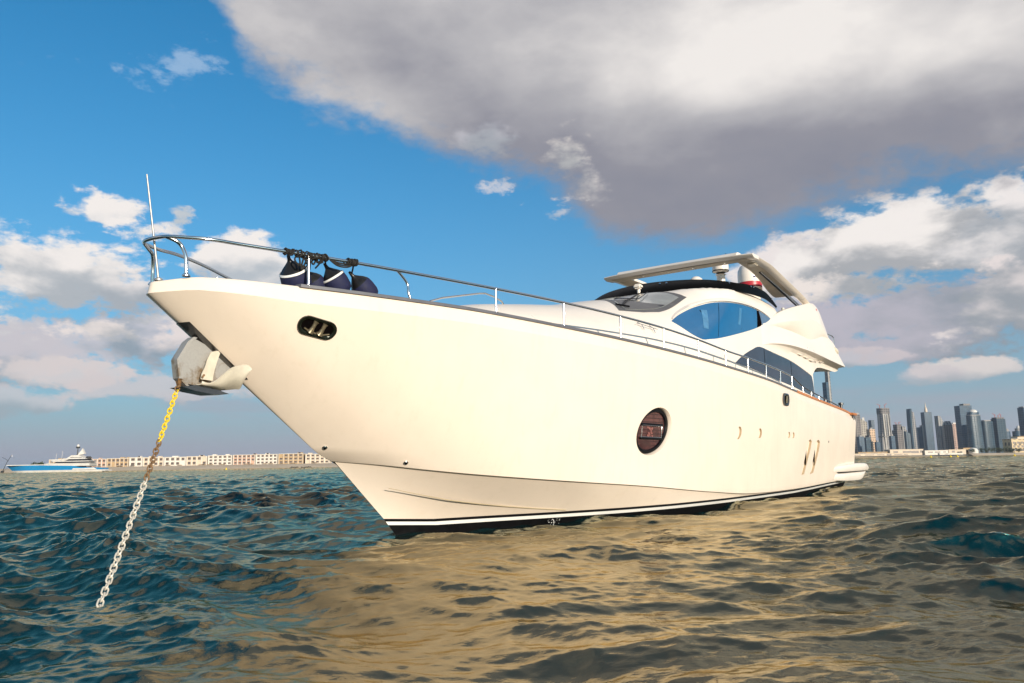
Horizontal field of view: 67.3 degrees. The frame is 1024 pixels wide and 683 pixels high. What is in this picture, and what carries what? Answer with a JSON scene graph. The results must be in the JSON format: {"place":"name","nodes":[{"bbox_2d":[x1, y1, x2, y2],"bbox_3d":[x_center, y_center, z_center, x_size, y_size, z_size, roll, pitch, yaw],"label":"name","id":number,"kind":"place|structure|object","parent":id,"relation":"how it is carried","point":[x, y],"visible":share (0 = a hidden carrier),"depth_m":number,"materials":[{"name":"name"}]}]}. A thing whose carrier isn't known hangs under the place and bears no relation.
{"place":"outdoors","nodes":[
{"label":"outdoors","id":0,"kind":"place"},
{"bbox_2d":[0,463,337,472],"bbox_3d":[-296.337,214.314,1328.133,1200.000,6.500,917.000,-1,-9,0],"label":"beach","id":1,"kind":"structure","parent":0,"point":[216,467],"depth_m":893.19,"materials":[{"name":"beige sand"}]},
{"bbox_2d":[30,461,44,464],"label":"tree","id":2,"kind":"object","parent":1,"relation":"on","point":[36,463],"visible":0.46,"depth_m":895.01,"materials":[{"name":"plant"}]},
{"bbox_2d":[49,458,67,462],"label":"terrace house","id":3,"kind":"structure","parent":1,"relation":"on","point":[57,459],"depth_m":922.78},
{"bbox_2d":[87,458,106,466],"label":"terrace house","id":4,"kind":"structure","parent":1,"relation":"on","point":[101,462],"depth_m":922.79,"materials":[{"name":"beige paint"}]},
{"bbox_2d":[106,457,128,466],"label":"terrace house","id":5,"kind":"structure","parent":1,"relation":"on","point":[119,462],"depth_m":922.76,"materials":[{"name":"paint"}]},
{"bbox_2d":[129,456,142,466],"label":"terrace house","id":6,"kind":"structure","parent":1,"relation":"on","point":[135,461],"depth_m":922.89,"materials":[{"name":"white paint"}]},
{"bbox_2d":[143,456,163,465],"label":"terrace house","id":7,"kind":"structure","parent":1,"relation":"on","point":[159,461],"depth_m":922.81,"materials":[{"name":"beige paint"}]},
{"bbox_2d":[164,456,185,465],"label":"terrace house","id":8,"kind":"structure","parent":1,"relation":"on","point":[175,461],"depth_m":922.80,"materials":[{"name":"white paint"}]},
{"bbox_2d":[186,455,207,465],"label":"terrace house","id":9,"kind":"structure","parent":1,"relation":"on","point":[197,460],"depth_m":922.87,"materials":[{"name":"beige paint"}]},
{"bbox_2d":[207,454,232,464],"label":"terrace house","id":10,"kind":"structure","parent":1,"relation":"on","point":[217,459],"depth_m":922.96,"materials":[{"name":"white paint"}]},
{"bbox_2d":[233,453,255,464],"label":"terrace house","id":11,"kind":"structure","parent":1,"relation":"on","point":[244,459],"depth_m":922.86,"materials":[{"name":"paint"}]},
{"bbox_2d":[256,453,277,463],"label":"terrace house","id":12,"kind":"structure","parent":1,"relation":"on","point":[267,458],"depth_m":922.95,"materials":[{"name":"white paint"}]},
{"bbox_2d":[278,452,305,463],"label":"terrace house","id":13,"kind":"structure","parent":1,"relation":"on","point":[296,458],"depth_m":923.00,"materials":[{"name":"beige paint"}]},
{"bbox_2d":[305,453,331,463],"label":"terrace house","id":14,"kind":"structure","parent":1,"relation":"on","point":[313,458],"depth_m":922.77,"materials":[{"name":"beige paint"}]},
{"bbox_2d":[0,455,1023,682],"bbox_3d":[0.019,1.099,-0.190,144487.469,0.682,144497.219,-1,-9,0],"label":"sea water","id":15,"kind":"structure","parent":0,"point":[897,570],"depth_m":7.07,"materials":[{"name":"blue liquid"}]},
{"bbox_2d":[6,444,111,472],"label":"superyacht","id":16,"kind":"object","parent":15,"relation":"on","point":[80,462],"visible":0.93,"depth_m":685.98,"materials":[{"name":"metal"}]},
{"bbox_2d":[55,461,95,462],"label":"upper window","id":17,"kind":"structure","parent":16,"relation":"in","point":[78,461],"depth_m":686.56,"materials":[{"name":"black glass"}]},
{"bbox_2d":[66,459,92,460],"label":"bridge window","id":18,"kind":"structure","parent":16,"relation":"in","point":[68,459],"depth_m":687.57,"materials":[{"name":"glass"}]},
{"bbox_2d":[142,174,868,534],"bbox_3d":[3.778,0.908,21.224,6.067,8.400,29.214,-7,-11,34],"label":"motor yacht","id":19,"kind":"object","parent":15,"relation":"on","point":[634,396],"visible":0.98,"depth_m":13.23,"materials":[{"name":"white paint"}]},
{"bbox_2d":[171,337,251,395],"bbox_3d":[-3.949,0.332,9.936,0.850,0.720,0.915,-7,-11,34],"label":"anchor","id":20,"kind":"object","parent":19,"relation":"attached to","point":[199,368],"visible":1,"depth_m":9.77,"materials":[{"name":"metal"}]},
{"bbox_2d":[96,383,180,607],"bbox_3d":[-3.869,1.474,8.073,0.058,2.396,2.800,1,-9,-11],"label":"anchor chain","id":21,"kind":"object","parent":20,"relation":"hanging from","point":[117,553],"visible":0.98,"depth_m":7.79,"materials":[{"name":"metal"}]},
{"bbox_2d":[279,248,311,285],"bbox_3d":[-2.966,-0.906,10.346,0.402,0.538,0.637,-4,-10,21],"label":"boat fender","id":22,"kind":"object","parent":19,"relation":"hanging from","point":[292,273],"visible":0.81,"depth_m":10.26,"materials":[{"name":"blue plastic"}]},
{"bbox_2d":[308,252,324,286],"bbox_3d":[-2.727,-0.873,10.505,0.352,0.552,0.677,-1,-9,0],"label":"boat fender","id":23,"kind":"object","parent":19,"relation":"on","point":[317,279],"visible":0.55,"depth_m":10.51,"materials":[{"name":"blue plastic"}]},
{"bbox_2d":[283,247,358,269],"bbox_3d":[-2.569,-1.065,10.346,1.042,0.265,0.141,5,-11,-35],"label":"rope coil","id":24,"kind":"object","parent":19,"relation":"attached to","point":[315,259],"visible":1,"depth_m":10.27,"materials":[{"name":"fabric"}]},
{"bbox_2d":[321,254,350,289],"bbox_3d":[-2.501,-0.875,10.614,0.361,0.510,0.612,-7,-11,35],"label":"boat fender","id":25,"kind":"object","parent":19,"relation":"hanging from","point":[335,278],"visible":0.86,"depth_m":10.55,"materials":[{"name":"blue plastic"}]},
{"bbox_2d":[348,259,377,293],"bbox_3d":[-2.156,-0.825,10.854,0.337,0.537,0.602,-7,-11,32],"label":"boat fender","id":26,"kind":"object","parent":19,"relation":"hanging from","point":[362,283],"visible":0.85,"depth_m":10.79,"materials":[{"name":"blue plastic"}]},
{"bbox_2d":[671,298,769,339],"bbox_3d":[5.855,-0.489,20.373,0.502,1.473,6.585,-8,-12,39],"label":"side window","id":27,"kind":"structure","parent":19,"relation":"in","point":[721,318],"depth_m":19.46,"materials":[{"name":"blue glass"}]},
{"bbox_2d":[736,347,814,396],"bbox_3d":[8.074,0.896,23.171,0.041,1.066,8.210,-7,-11,34],"label":"saloon window","id":28,"kind":"structure","parent":19,"relation":"in","point":[760,354],"depth_m":23.04,"materials":[{"name":"grey glass"}]},
{"bbox_2d":[0,0,1023,468],"label":"sky","id":29,"kind":"structure","parent":0,"point":[869,152],"materials":[{"name":"blue"}]},
{"bbox_2d":[822,372,831,403],"bbox_3d":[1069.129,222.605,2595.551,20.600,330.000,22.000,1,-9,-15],"label":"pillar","id":30,"kind":"structure","parent":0,"point":[826,386],"depth_m":2598.76,"materials":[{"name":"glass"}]},
{"bbox_2d":[855,454,972,457],"bbox_3d":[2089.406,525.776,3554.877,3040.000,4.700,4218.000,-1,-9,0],"label":"shore","id":31,"kind":"structure","parent":0,"point":[914,455],"depth_m":1488.20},
{"bbox_2d":[854,410,861,451],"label":"tower","id":32,"kind":"structure","parent":31,"relation":"on","point":[858,425],"depth_m":3263.88,"materials":[{"name":"concrete"}]},
{"bbox_2d":[856,435,864,451],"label":"tower","id":33,"kind":"structure","parent":31,"relation":"on","point":[860,444],"depth_m":3140.73,"materials":[{"name":"glass"}]},
{"bbox_2d":[860,418,867,436],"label":"tower","id":34,"kind":"structure","parent":31,"relation":"on","point":[864,427],"depth_m":3465.49,"materials":[{"name":"beige concrete"}]},
{"bbox_2d":[864,437,870,451],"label":"tower","id":35,"kind":"structure","parent":31,"relation":"on","point":[867,444],"depth_m":3189.32,"materials":[{"name":"blue glass"}]},
{"bbox_2d":[865,428,875,451],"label":"tower","id":36,"kind":"structure","parent":31,"relation":"on","point":[870,432],"depth_m":3360.08,"materials":[{"name":"concrete"}]},
{"bbox_2d":[855,452,887,453],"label":"beach building","id":37,"kind":"structure","parent":31,"relation":"on","point":[868,452],"depth_m":1530.31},
{"bbox_2d":[868,420,875,435],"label":"tower","id":38,"kind":"structure","parent":31,"relation":"on","point":[871,424],"depth_m":3867.79,"materials":[{"name":"blue glass"}]},
{"bbox_2d":[874,440,880,451],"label":"tower","id":39,"kind":"structure","parent":31,"relation":"on","point":[877,447],"depth_m":3061.96,"materials":[{"name":"glass"}]},
{"bbox_2d":[855,453,910,455],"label":"beach building","id":40,"kind":"structure","parent":31,"relation":"on","point":[885,454],"depth_m":1483.03,"materials":[{"name":"beige concrete"}]},
{"bbox_2d":[876,403,891,451],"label":"tower","id":41,"kind":"structure","parent":31,"relation":"on","point":[884,424],"depth_m":3757.93,"materials":[{"name":"concrete"}]},
{"bbox_2d":[889,434,895,448],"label":"tower","id":42,"kind":"structure","parent":31,"relation":"on","point":[892,443],"depth_m":3261.99,"materials":[{"name":"glass"}]},
{"bbox_2d":[892,422,906,448],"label":"tower","id":43,"kind":"structure","parent":31,"relation":"on","point":[898,430],"depth_m":3850.19,"materials":[{"name":"concrete"}]},
{"bbox_2d":[884,449,923,454],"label":"beach building","id":44,"kind":"structure","parent":31,"relation":"on","point":[916,451],"depth_m":1525.52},
{"bbox_2d":[904,431,911,448],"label":"tower","id":45,"kind":"structure","parent":31,"relation":"on","point":[907,438],"depth_m":3558.84,"materials":[{"name":"blue glass"}]},
{"bbox_2d":[906,409,917,448],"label":"tower","id":46,"kind":"structure","parent":31,"relation":"on","point":[911,425],"depth_m":4060.35,"materials":[{"name":"grey glass"}]},
{"bbox_2d":[916,425,926,449],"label":"tower","id":47,"kind":"structure","parent":31,"relation":"on","point":[921,438],"depth_m":3857.18,"materials":[{"name":"blue glass"}]},
{"bbox_2d":[920,404,934,449],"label":"tower","id":48,"kind":"structure","parent":31,"relation":"on","point":[926,420],"depth_m":4155.40,"materials":[{"name":"blue glass"}]},
{"bbox_2d":[923,450,947,454],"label":"beach building","id":49,"kind":"structure","parent":31,"relation":"on","point":[930,452],"depth_m":1520.13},
{"bbox_2d":[934,416,944,449],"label":"tower","id":50,"kind":"structure","parent":31,"relation":"on","point":[939,431],"depth_m":4039.23,"materials":[{"name":"grey glass"}]},
{"bbox_2d":[942,421,954,449],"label":"tower","id":51,"kind":"structure","parent":31,"relation":"on","point":[948,434],"depth_m":3756.59,"materials":[{"name":"glass"}]},
{"bbox_2d":[937,453,962,454],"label":"beach building","id":52,"kind":"structure","parent":31,"relation":"on","point":[949,453],"depth_m":1479.17,"materials":[{"name":"white concrete"}]},
{"bbox_2d":[952,423,957,448],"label":"tower","id":53,"kind":"structure","parent":31,"relation":"on","point":[955,436],"depth_m":3952.86,"materials":[{"name":"concrete"}]},
{"bbox_2d":[948,449,965,453],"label":"beach building","id":54,"kind":"structure","parent":31,"relation":"on","point":[963,451],"depth_m":1532.16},
{"bbox_2d":[954,404,971,447],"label":"tower","id":55,"kind":"structure","parent":31,"relation":"on","point":[960,410],"depth_m":3665.31,"materials":[{"name":"blue glass"}]},
{"bbox_2d":[968,448,978,452],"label":"domed pavilion","id":56,"kind":"structure","parent":31,"relation":"on","point":[976,450],"depth_m":1528.88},
{"bbox_2d":[966,409,984,452],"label":"tower","id":57,"kind":"structure","parent":31,"relation":"on","point":[974,430],"depth_m":3458.81,"materials":[{"name":"concrete"}]},
{"bbox_2d":[981,420,995,452],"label":"tower","id":58,"kind":"structure","parent":31,"relation":"on","point":[988,433],"depth_m":3551.88,"materials":[{"name":"glass"}]},
{"bbox_2d":[990,413,1006,452],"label":"tower","id":59,"kind":"structure","parent":31,"relation":"on","point":[999,427],"depth_m":3607.08,"materials":[{"name":"glass"}]},
{"bbox_2d":[1006,428,1010,438],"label":"tower","id":60,"kind":"structure","parent":31,"relation":"on","point":[1008,434],"depth_m":3853.75,"materials":[{"name":"glass"}]},
{"bbox_2d":[1001,436,1023,452],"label":"hotel","id":61,"kind":"structure","parent":31,"relation":"on","point":[1014,442],"depth_m":1561.56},
{"bbox_2d":[1012,426,1019,435],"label":"tower","id":62,"kind":"structure","parent":31,"relation":"on","point":[1016,432],"depth_m":3839.48,"materials":[{"name":"glass"}]},
{"bbox_2d":[1017,406,1023,435],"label":"tower","id":63,"kind":"structure","parent":31,"relation":"on","point":[1020,410],"depth_m":3478.26,"materials":[{"name":"glass"}]},
{"bbox_2d":[969,452,1023,455],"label":"beach","id":64,"kind":"structure","parent":0,"point":[1019,453],"depth_m":1476.25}
]}

